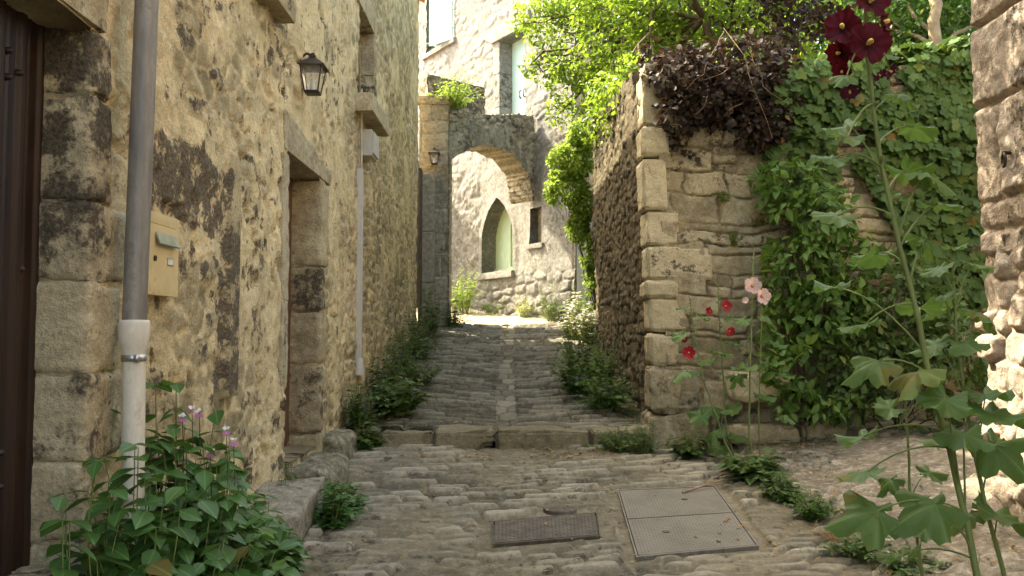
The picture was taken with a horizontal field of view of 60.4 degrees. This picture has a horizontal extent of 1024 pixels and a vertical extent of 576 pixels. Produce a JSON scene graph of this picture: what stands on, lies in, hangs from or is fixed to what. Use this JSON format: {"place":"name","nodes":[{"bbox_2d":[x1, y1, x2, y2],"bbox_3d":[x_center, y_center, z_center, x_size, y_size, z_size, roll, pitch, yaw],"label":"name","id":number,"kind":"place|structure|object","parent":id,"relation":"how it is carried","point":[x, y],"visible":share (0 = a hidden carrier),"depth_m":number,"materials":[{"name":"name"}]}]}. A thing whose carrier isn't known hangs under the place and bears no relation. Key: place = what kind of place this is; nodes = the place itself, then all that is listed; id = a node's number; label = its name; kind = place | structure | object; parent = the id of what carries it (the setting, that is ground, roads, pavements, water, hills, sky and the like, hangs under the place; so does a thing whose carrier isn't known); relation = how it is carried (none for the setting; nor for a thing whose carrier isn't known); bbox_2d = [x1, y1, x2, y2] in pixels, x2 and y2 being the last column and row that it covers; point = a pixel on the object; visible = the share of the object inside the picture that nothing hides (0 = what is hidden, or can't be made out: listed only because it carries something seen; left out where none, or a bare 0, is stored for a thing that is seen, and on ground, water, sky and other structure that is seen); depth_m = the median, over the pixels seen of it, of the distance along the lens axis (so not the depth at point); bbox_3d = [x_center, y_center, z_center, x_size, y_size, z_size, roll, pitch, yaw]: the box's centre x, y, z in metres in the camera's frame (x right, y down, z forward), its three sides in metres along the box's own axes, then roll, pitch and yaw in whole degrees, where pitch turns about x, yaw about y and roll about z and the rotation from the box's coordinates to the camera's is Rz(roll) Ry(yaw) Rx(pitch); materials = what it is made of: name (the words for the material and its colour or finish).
{"place":"outdoors","nodes":[
{"label":"outdoors","id":0,"kind":"place"},
{"bbox_2d":[416,307,557,326],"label":"courtyard path","id":1,"kind":"structure","parent":0,"point":[505,320],"depth_m":14.06,"materials":[{"name":"stone"}]},
{"bbox_2d":[451,259,484,313],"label":"courtyard bush","id":2,"kind":"object","parent":1,"relation":"on","point":[469,294],"visible":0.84,"depth_m":15.15,"materials":[{"name":"green plant"}]},
{"bbox_2d":[477,302,506,314],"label":"courtyard weed","id":3,"kind":"object","parent":1,"relation":"on","point":[487,309],"visible":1,"depth_m":14.99,"materials":[{"name":"green plant"}]},
{"bbox_2d":[514,286,536,317],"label":"courtyard weed","id":4,"kind":"object","parent":1,"relation":"on","point":[524,313],"visible":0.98,"depth_m":14.37,"materials":[{"name":"green plant"}]},
{"bbox_2d":[535,280,565,321],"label":"courtyard bush","id":5,"kind":"object","parent":1,"relation":"on","point":[548,314],"visible":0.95,"depth_m":13.69,"materials":[{"name":"green plant"}]},
{"bbox_2d":[343,322,641,447],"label":"lane","id":6,"kind":"structure","parent":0,"point":[507,385],"depth_m":8.87,"materials":[{"name":"grey stone"}]},
{"bbox_2d":[366,346,406,393],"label":"verge weed","id":7,"kind":"object","parent":6,"relation":"on","point":[391,375],"visible":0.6,"depth_m":8.12,"materials":[{"name":"green plant"}]},
{"bbox_2d":[362,374,432,417],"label":"verge weed","id":8,"kind":"object","parent":6,"relation":"on","point":[392,402],"visible":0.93,"depth_m":7.43,"materials":[{"name":"green plant"}]},
{"bbox_2d":[387,320,427,373],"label":"verge weed","id":9,"kind":"object","parent":6,"relation":"on","point":[402,363],"visible":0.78,"depth_m":9.34,"materials":[{"name":"green plant"}]},
{"bbox_2d":[384,354,445,387],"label":"verge weed","id":10,"kind":"object","parent":6,"relation":"on","point":[414,371],"visible":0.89,"depth_m":8.64,"materials":[{"name":"green plant"}]},
{"bbox_2d":[404,285,435,345],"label":"verge weed","id":11,"kind":"object","parent":6,"relation":"on","point":[424,323],"visible":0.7,"depth_m":10.97,"materials":[{"name":"green plant"}]},
{"bbox_2d":[395,317,446,358],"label":"verge weed","id":12,"kind":"object","parent":6,"relation":"on","point":[423,347],"visible":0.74,"depth_m":10.15,"materials":[{"name":"green plant"}]},
{"bbox_2d":[418,284,448,336],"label":"verge weed","id":13,"kind":"object","parent":6,"relation":"on","point":[432,328],"visible":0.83,"depth_m":11.87,"materials":[{"name":"green plant"}]},
{"bbox_2d":[418,95,451,328],"bbox_3d":[-1.164,-1.046,13.174,0.521,3.669,0.962,0,-3,0],"label":"gate post","id":14,"kind":"object","parent":6,"relation":"on","point":[434,227],"visible":0.77,"depth_m":13.05,"materials":[{"name":"stone"}]},
{"bbox_2d":[428,147,440,164],"bbox_3d":[-1.148,-1.957,13.033,0.171,0.263,0.196,0,-3,0],"label":"wall lantern","id":15,"kind":"object","parent":14,"relation":"attached to","point":[434,153],"depth_m":12.97,"materials":[{"name":"metal"}]},
{"bbox_2d":[426,69,485,110],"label":"arch top plant","id":16,"kind":"object","parent":14,"relation":"on","point":[458,101],"visible":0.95,"depth_m":13.15,"materials":[{"name":"green plant"}]},
{"bbox_2d":[449,113,535,203],"bbox_3d":[-0.450,-1.947,13.956,1.818,2.150,0.575,3,-4,-43],"label":"stone archway","id":17,"kind":"object","parent":14,"relation":"on","point":[506,143],"visible":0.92,"depth_m":14.11,"materials":[{"name":"grey stone"}]},
{"bbox_2d":[419,74,484,118],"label":"terrace wall","id":18,"kind":"structure","parent":17,"relation":"on","point":[428,86],"depth_m":14.00,"materials":[{"name":"stone"}]},
{"bbox_2d":[441,297,472,327],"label":"verge weed","id":19,"kind":"object","parent":6,"relation":"on","point":[454,322],"visible":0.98,"depth_m":12.75,"materials":[{"name":"green plant"}]},
{"bbox_2d":[555,297,580,337],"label":"flowering weed","id":20,"kind":"object","parent":6,"relation":"on","point":[562,318],"visible":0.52,"depth_m":11.75,"materials":[{"name":"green plant"}]},
{"bbox_2d":[560,286,589,321],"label":"courtyard bush","id":21,"kind":"object","parent":6,"relation":"on","point":[574,291],"visible":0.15,"depth_m":13.07,"materials":[{"name":"green plant"}]},
{"bbox_2d":[562,291,589,340],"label":"flowering weed","id":22,"kind":"object","parent":6,"relation":"on","point":[574,323],"visible":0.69,"depth_m":11.57,"materials":[{"name":"green plant"}]},
{"bbox_2d":[548,316,608,371],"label":"wall foot bush","id":23,"kind":"object","parent":6,"relation":"on","point":[586,354],"visible":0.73,"depth_m":9.36,"materials":[{"name":"green plant"}]},
{"bbox_2d":[547,347,613,396],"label":"wall foot bush","id":24,"kind":"object","parent":6,"relation":"on","point":[572,386],"visible":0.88,"depth_m":8.24,"materials":[{"name":"green plant"}]},
{"bbox_2d":[572,306,597,342],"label":"flowering weed","id":25,"kind":"object","parent":6,"relation":"on","point":[590,326],"visible":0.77,"depth_m":11.35,"materials":[{"name":"green plant"}]},
{"bbox_2d":[588,314,619,389],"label":"wall foot bush","id":26,"kind":"object","parent":6,"relation":"on","point":[611,366],"visible":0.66,"depth_m":8.55,"materials":[{"name":"green plant"}]},
{"bbox_2d":[575,365,637,411],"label":"wall foot bush","id":27,"kind":"object","parent":6,"relation":"on","point":[602,401],"visible":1,"depth_m":7.66,"materials":[{"name":"green plant"}]},
{"bbox_2d":[286,444,872,575],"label":"lane","id":28,"kind":"structure","parent":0,"point":[450,539],"depth_m":4.99,"materials":[{"name":"stone"}]},
{"bbox_2d":[39,458,136,575],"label":"balsam plant","id":29,"kind":"object","parent":28,"relation":"on","point":[116,552],"visible":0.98,"depth_m":2.46,"materials":[{"name":"green plant"}]},
{"bbox_2d":[64,442,216,575],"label":"balsam plant","id":30,"kind":"object","parent":28,"relation":"on","point":[145,559],"visible":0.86,"depth_m":2.61,"materials":[{"name":"green plant"}]},
{"bbox_2d":[81,409,256,575],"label":"balsam plant","id":31,"kind":"object","parent":28,"relation":"on","point":[115,505],"visible":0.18,"depth_m":2.84,"materials":[{"name":"green plant"}]},
{"bbox_2d":[146,509,238,575],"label":"balsam plant","id":32,"kind":"object","parent":28,"relation":"on","point":[215,557],"visible":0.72,"depth_m":2.78,"materials":[{"name":"green plant"}]},
{"bbox_2d":[116,446,292,575],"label":"balsam plant","id":33,"kind":"object","parent":28,"relation":"on","point":[213,505],"visible":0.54,"depth_m":2.91,"materials":[{"name":"green plant"}]},
{"bbox_2d":[145,378,270,564],"bbox_3d":[-1.234,0.857,3.222,0.500,1.054,0.600,-2,-4,38],"label":"balsam plant","id":34,"kind":"object","parent":28,"relation":"on","point":[171,454],"visible":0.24,"depth_m":3.22,"materials":[{"name":"green plant"}]},
{"bbox_2d":[186,441,280,544],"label":"balsam plant","id":35,"kind":"object","parent":28,"relation":"on","point":[221,446],"visible":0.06,"depth_m":3.65,"materials":[{"name":"green plant"}]},
{"bbox_2d":[169,441,299,575],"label":"balsam plant","id":36,"kind":"object","parent":28,"relation":"on","point":[282,543],"visible":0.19,"depth_m":3.40,"materials":[{"name":"green plant"}]},
{"bbox_2d":[237,533,300,575],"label":"balsam plant","id":37,"kind":"object","parent":28,"relation":"on","point":[256,557],"visible":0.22,"depth_m":3.21,"materials":[{"name":"green plant"}]},
{"bbox_2d":[252,494,313,575],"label":"balsam plant","id":38,"kind":"object","parent":28,"relation":"on","point":[296,557],"visible":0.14,"depth_m":3.80,"materials":[{"name":"green plant"}]},
{"bbox_2d":[247,477,324,550],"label":"stone block","id":39,"kind":"structure","parent":28,"relation":"on","point":[296,503],"depth_m":4.67,"materials":[{"name":"grey stone"}]},
{"bbox_2d":[278,461,298,485],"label":"wall weed","id":40,"kind":"object","parent":28,"relation":"on","point":[292,476],"depth_m":4.94,"materials":[{"name":"green plant"}]},
{"bbox_2d":[286,451,349,498],"bbox_3d":[-1.236,1.219,5.568,0.353,0.295,0.710,0,-3,0],"label":"mossy rock","id":41,"kind":"object","parent":28,"relation":"on","point":[334,467],"visible":0.44,"depth_m":5.49,"materials":[{"name":"stone"}]},
{"bbox_2d":[312,479,363,528],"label":"leafy weed","id":42,"kind":"object","parent":28,"relation":"on","point":[332,519],"visible":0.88,"depth_m":4.79,"materials":[{"name":"green plant"}]},
{"bbox_2d":[323,429,356,459],"bbox_3d":[-1.298,1.203,6.480,0.260,0.304,0.478,0,-3,0],"label":"mossy rock","id":43,"kind":"object","parent":28,"relation":"on","point":[343,441],"visible":0.48,"depth_m":6.32,"materials":[{"name":"stone"}]},
{"bbox_2d":[323,480,370,513],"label":"leafy weed","id":44,"kind":"object","parent":28,"relation":"on","point":[356,502],"visible":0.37,"depth_m":5.07,"materials":[{"name":"green plant"}]},
{"bbox_2d":[350,421,386,449],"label":"verge weed","id":45,"kind":"object","parent":28,"relation":"on","point":[371,442],"visible":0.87,"depth_m":6.79,"materials":[{"name":"green plant"}]},
{"bbox_2d":[353,424,653,449],"bbox_3d":[-0.142,1.225,7.018,2.538,0.262,0.383,0,-3,0],"label":"stone step","id":46,"kind":"object","parent":28,"relation":"on","point":[461,436],"visible":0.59,"depth_m":6.86,"materials":[{"name":"grey stone"}]},
{"bbox_2d":[342,383,385,430],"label":"verge weed","id":47,"kind":"object","parent":46,"relation":"on","point":[357,416],"visible":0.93,"depth_m":7.02,"materials":[{"name":"green plant"}]},
{"bbox_2d":[492,512,600,547],"bbox_3d":[0.197,1.334,4.827,0.720,0.095,0.416,1,-3,-14],"label":"manhole cover","id":48,"kind":"object","parent":28,"relation":"on","point":[533,530],"visible":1,"depth_m":4.78,"materials":[{"name":"metal"}]},
{"bbox_2d":[543,505,576,515],"bbox_3d":[0.283,1.325,5.198,0.200,0.050,0.200,0,-3,0],"label":"valve cover","id":49,"kind":"object","parent":28,"relation":"on","point":[559,510],"visible":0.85,"depth_m":5.15,"materials":[{"name":"metal"}]},
{"bbox_2d":[581,422,641,452],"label":"cushion plant","id":50,"kind":"object","parent":28,"relation":"on","point":[614,444],"visible":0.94,"depth_m":6.72,"materials":[{"name":"green plant"}]},
{"bbox_2d":[315,311,911,573],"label":"grass","id":51,"kind":"structure","parent":28,"relation":"on","point":[615,418],"depth_m":7.45,"materials":[{"name":"green plant"}]},
{"bbox_2d":[620,420,663,453],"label":"cushion plant","id":52,"kind":"object","parent":28,"relation":"on","point":[644,446],"visible":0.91,"depth_m":6.66,"materials":[{"name":"green plant"}]},
{"bbox_2d":[307,440,1010,575],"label":"grit","id":53,"kind":"object","parent":28,"relation":"on","point":[829,461],"visible":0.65,"depth_m":5.50,"materials":[{"name":"stone"}]},
{"bbox_2d":[322,328,1018,575],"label":"leaf litter","id":54,"kind":"object","parent":28,"relation":"on","point":[775,544],"visible":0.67,"depth_m":5.64,"materials":[{"name":"brown plant"}]},
{"bbox_2d":[664,430,710,459],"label":"leafy weed","id":55,"kind":"object","parent":28,"relation":"on","point":[691,452],"visible":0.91,"depth_m":6.45,"materials":[{"name":"green plant"}]},
{"bbox_2d":[617,486,758,560],"bbox_3d":[0.964,1.326,5.020,0.702,0.166,1.357,0,-3,0],"label":"access cover","id":56,"kind":"object","parent":28,"relation":"on","point":[679,523],"visible":1,"depth_m":4.89,"materials":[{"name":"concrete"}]},
{"bbox_2d":[682,477,724,492],"bbox_3d":[1.211,1.257,5.616,0.353,0.074,0.049,2,-3,-30],"label":"fallen stick","id":57,"kind":"object","parent":56,"relation":"on","point":[695,488],"visible":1,"depth_m":5.60,"materials":[{"name":"wood"}]},
{"bbox_2d":[670,296,732,456],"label":"hollyhock","id":58,"kind":"object","parent":28,"relation":"on","point":[696,417],"visible":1,"depth_m":6.32,"materials":[{"name":"green plant"}]},
{"bbox_2d":[697,275,747,458],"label":"hollyhock","id":59,"kind":"object","parent":28,"relation":"on","point":[718,449],"visible":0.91,"depth_m":6.41,"materials":[{"name":"green plant"}]},
{"bbox_2d":[713,446,786,485],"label":"leafy weed","id":60,"kind":"object","parent":28,"relation":"on","point":[747,470],"visible":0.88,"depth_m":5.82,"materials":[{"name":"green plant"}]},
{"bbox_2d":[720,243,787,457],"bbox_3d":[1.727,0.470,6.253,0.502,1.616,0.275,0,-3,0],"label":"hollyhock","id":61,"kind":"object","parent":28,"relation":"on","point":[753,284],"visible":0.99,"depth_m":6.26,"materials":[{"name":"green plant"}]},
{"bbox_2d":[753,471,806,502],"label":"leafy weed","id":62,"kind":"object","parent":28,"relation":"on","point":[776,492],"visible":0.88,"depth_m":5.34,"materials":[{"name":"green plant"}]},
{"bbox_2d":[784,485,843,521],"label":"leafy weed","id":63,"kind":"object","parent":28,"relation":"on","point":[815,514],"visible":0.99,"depth_m":4.91,"materials":[{"name":"green plant"}]},
{"bbox_2d":[793,521,860,543],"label":"grass tuft","id":64,"kind":"object","parent":28,"relation":"on","point":[831,534],"visible":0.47,"depth_m":4.57,"materials":[{"name":"green plant"}]},
{"bbox_2d":[809,0,996,575],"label":"hollyhock","id":65,"kind":"object","parent":28,"relation":"on","point":[856,41],"visible":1,"depth_m":2.49,"materials":[{"name":"green plant"}]},
{"bbox_2d":[872,372,949,575],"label":"hollyhock","id":66,"kind":"object","parent":28,"relation":"on","point":[885,409],"visible":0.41,"depth_m":2.92,"materials":[{"name":"green plant"}]},
{"bbox_2d":[909,243,1023,575],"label":"hollyhock","id":67,"kind":"object","parent":28,"relation":"on","point":[1005,457],"visible":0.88,"depth_m":2.67,"materials":[{"name":"green plant"}]},
{"bbox_2d":[729,420,1023,575],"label":"driveway ramp","id":68,"kind":"structure","parent":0,"point":[879,447],"depth_m":5.29,"materials":[{"name":"grey stone"}]},
{"bbox_2d":[758,303,795,455],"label":"hollyhock","id":69,"kind":"object","parent":68,"relation":"on","point":[784,418],"visible":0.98,"depth_m":6.31,"materials":[{"name":"green plant"}]},
{"bbox_2d":[744,156,885,428],"bbox_3d":[2.318,0.053,6.704,1.095,2.167,0.572,0,-3,0],"label":"creeper","id":70,"kind":"object","parent":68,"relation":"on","point":[798,302],"visible":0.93,"depth_m":6.63,"materials":[{"name":"green plant"}]},
{"bbox_2d":[815,533,893,561],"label":"leafy weed","id":71,"kind":"object","parent":68,"relation":"on","point":[850,547],"visible":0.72,"depth_m":4.30,"materials":[{"name":"green plant"}]},
{"bbox_2d":[805,241,988,433],"bbox_3d":[2.940,0.374,6.600,1.458,1.478,0.631,-1,-3,21],"label":"creeper","id":72,"kind":"object","parent":68,"relation":"on","point":[901,346],"visible":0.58,"depth_m":6.58,"materials":[{"name":"green plant"}]},
{"bbox_2d":[878,543,951,575],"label":"leafy weed","id":73,"kind":"object","parent":68,"relation":"on","point":[897,566],"visible":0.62,"depth_m":3.97,"materials":[{"name":"green plant"}]},
{"bbox_3d":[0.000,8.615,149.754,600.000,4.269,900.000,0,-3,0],"label":"ground","id":74,"kind":"structure","parent":0,"visible":0},
{"bbox_2d":[0,0,424,575],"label":"stone house","id":75,"kind":"structure","parent":74,"relation":"on","point":[256,165],"depth_m":3.91,"materials":[{"name":"stone"}]},
{"bbox_2d":[0,0,45,575],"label":"garage door","id":76,"kind":"structure","parent":75,"relation":"in","point":[22,41],"depth_m":2.70,"materials":[{"name":"brown wood"}]},
{"bbox_2d":[118,0,158,552],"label":"downpipe","id":77,"kind":"object","parent":75,"relation":"attached to","point":[134,329],"visible":0.96,"depth_m":2.96,"materials":[{"name":"metal"}]},
{"bbox_2d":[148,211,179,296],"bbox_3d":[-1.340,-0.125,3.344,0.081,0.311,0.286,0,-3,0],"label":"mailbox","id":78,"kind":"object","parent":75,"relation":"attached to","point":[163,257],"visible":0.73,"depth_m":3.33,"materials":[{"name":"paint"}]},
{"bbox_2d":[281,177,292,446],"bbox_3d":[-1.592,0.122,5.767,0.055,1.920,0.990,0,-3,0],"label":"door","id":79,"kind":"structure","parent":75,"relation":"in","point":[286,408],"depth_m":6.19,"materials":[{"name":"brown wood"}]},
{"bbox_2d":[297,52,329,95],"bbox_3d":[-1.298,-1.391,5.701,0.195,0.278,0.181,0,-3,0],"label":"wall lantern","id":80,"kind":"object","parent":75,"relation":"attached to","point":[314,70],"depth_m":5.65,"materials":[{"name":"metal"}]},
{"bbox_2d":[355,168,363,374],"bbox_3d":[-1.340,-0.148,7.728,0.097,1.816,0.100,0,-3,0],"label":"conduit","id":81,"kind":"object","parent":75,"relation":"attached to","point":[359,298],"visible":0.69,"depth_m":7.70,"materials":[{"name":"plastic"}]},
{"bbox_2d":[358,51,371,174],"bbox_3d":[-1.316,-1.546,7.891,0.031,1.047,0.421,0,-3,6],"label":"wall cable","id":82,"kind":"object","parent":75,"relation":"attached to","point":[361,129],"depth_m":7.76,"materials":[{"name":"metal"}]},
{"bbox_2d":[359,129,378,161],"bbox_3d":[-1.311,-1.305,8.079,0.139,0.242,0.321,0,-3,0],"label":"meter box","id":83,"kind":"object","parent":75,"relation":"attached to","point":[370,144],"visible":0.88,"depth_m":7.93,"materials":[{"name":"plastic"}]},
{"bbox_2d":[416,0,762,320],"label":"tall stone house","id":84,"kind":"structure","parent":74,"relation":"on","point":[503,244],"depth_m":15.62,"materials":[{"name":"stone"}]},
{"bbox_2d":[495,208,512,270],"bbox_3d":[-0.014,-0.945,15.607,0.070,1.320,1.120,2,-4,-32],"label":"pointed window","id":85,"kind":"structure","parent":84,"relation":"in","point":[504,234],"depth_m":15.78,"materials":[{"name":"green paint"}]},
{"bbox_2d":[512,37,525,114],"bbox_3d":[0.213,-3.477,15.338,0.146,1.850,0.801,2,-4,-32],"label":"door","id":86,"kind":"structure","parent":84,"relation":"in","point":[518,48],"depth_m":15.50,"materials":[{"name":"white paint"}]},
{"bbox_2d":[571,37,669,321],"bbox_3d":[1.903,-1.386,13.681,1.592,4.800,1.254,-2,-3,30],"label":"side house","id":87,"kind":"structure","parent":74,"relation":"on","point":[580,286],"depth_m":13.41,"materials":[{"name":"stone"}]},
{"bbox_2d":[576,217,596,321],"bbox_3d":[1.216,-0.228,13.329,0.497,1.850,0.060,-2,-3,30],"label":"door","id":88,"kind":"structure","parent":87,"relation":"in","point":[579,270],"depth_m":13.38,"materials":[{"name":"grey paint"}]},
{"bbox_2d":[590,62,987,447],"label":"garden wall","id":89,"kind":"structure","parent":74,"relation":"on","point":[666,223],"depth_m":7.01,"materials":[{"name":"stone"}]},
{"bbox_2d":[541,117,596,312],"bbox_3d":[0.797,-0.934,11.758,0.820,2.703,0.607,0,-3,0],"label":"hanging vine","id":90,"kind":"object","parent":89,"relation":"hanging from","point":[576,175],"visible":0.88,"depth_m":11.64,"materials":[{"name":"green plant"}]},
{"bbox_2d":[635,27,807,162],"bbox_3d":[1.717,-1.546,7.201,1.425,1.133,0.861,0,-3,0],"label":"purple bush","id":91,"kind":"object","parent":89,"relation":"on","point":[751,120],"visible":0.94,"depth_m":6.94,"materials":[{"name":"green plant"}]},
{"bbox_2d":[687,29,788,135],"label":"dry tendrils","id":92,"kind":"object","parent":91,"relation":"hanging from","point":[735,64],"visible":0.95,"depth_m":6.83,"materials":[{"name":"plant"}]},
{"bbox_2d":[717,189,732,202],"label":"wall tuft","id":93,"kind":"object","parent":89,"relation":"attached to","point":[724,199],"visible":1,"depth_m":6.96,"materials":[{"name":"green plant"}]},
{"bbox_2d":[741,210,768,224],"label":"wall tuft","id":94,"kind":"object","parent":89,"relation":"attached to","point":[757,221],"visible":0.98,"depth_m":6.93,"materials":[{"name":"green plant"}]},
{"bbox_2d":[757,68,848,243],"bbox_3d":[2.315,-1.053,7.007,0.739,1.438,0.151,0,-3,0],"label":"ivy","id":95,"kind":"object","parent":89,"relation":"attached to","point":[779,152],"visible":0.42,"depth_m":6.99,"materials":[{"name":"green plant"}]},
{"bbox_2d":[767,35,970,68],"bbox_3d":[3.046,-1.847,7.264,1.963,0.460,0.602,0,-3,0],"label":"ivy mound","id":96,"kind":"object","parent":89,"relation":"on","point":[904,51],"visible":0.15,"depth_m":7.09,"materials":[{"name":"green plant"}]},
{"bbox_2d":[768,48,988,388],"bbox_3d":[2.926,-0.555,6.918,1.827,2.711,0.275,0,-3,0],"label":"ivy","id":97,"kind":"object","parent":89,"relation":"attached to","point":[936,85],"visible":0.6,"depth_m":6.91,"materials":[{"name":"green plant"}]},
{"bbox_2d":[970,0,1023,522],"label":"stone building","id":98,"kind":"structure","parent":74,"relation":"on","point":[997,48],"depth_m":4.35,"materials":[{"name":"stone"}]},
{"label":"garden ground","id":99,"kind":"structure","parent":0,"visible":0},
{"bbox_2d":[505,0,786,145],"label":"leafy tree","id":100,"kind":"object","parent":99,"relation":"on","point":[675,28],"visible":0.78,"depth_m":9.79,"materials":[{"name":"green plant"}]},
{"bbox_2d":[655,0,878,62],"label":"leafy tree","id":101,"kind":"object","parent":99,"relation":"on","point":[806,47],"visible":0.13,"depth_m":9.84,"materials":[{"name":"green plant"}]},
{"bbox_2d":[708,0,857,62],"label":"purple shrub","id":102,"kind":"object","parent":99,"relation":"on","point":[799,23],"visible":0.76,"depth_m":8.67,"materials":[{"name":"green plant"}]},
{"bbox_2d":[595,0,976,67],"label":"leafy tree","id":103,"kind":"object","parent":99,"relation":"on","point":[817,45],"visible":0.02,"depth_m":13.12,"materials":[{"name":"green plant"}]},
{"bbox_2d":[805,0,975,46],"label":"leafy tree","id":104,"kind":"object","parent":99,"relation":"on","point":[914,27],"visible":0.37,"depth_m":8.83,"materials":[{"name":"green plant"}]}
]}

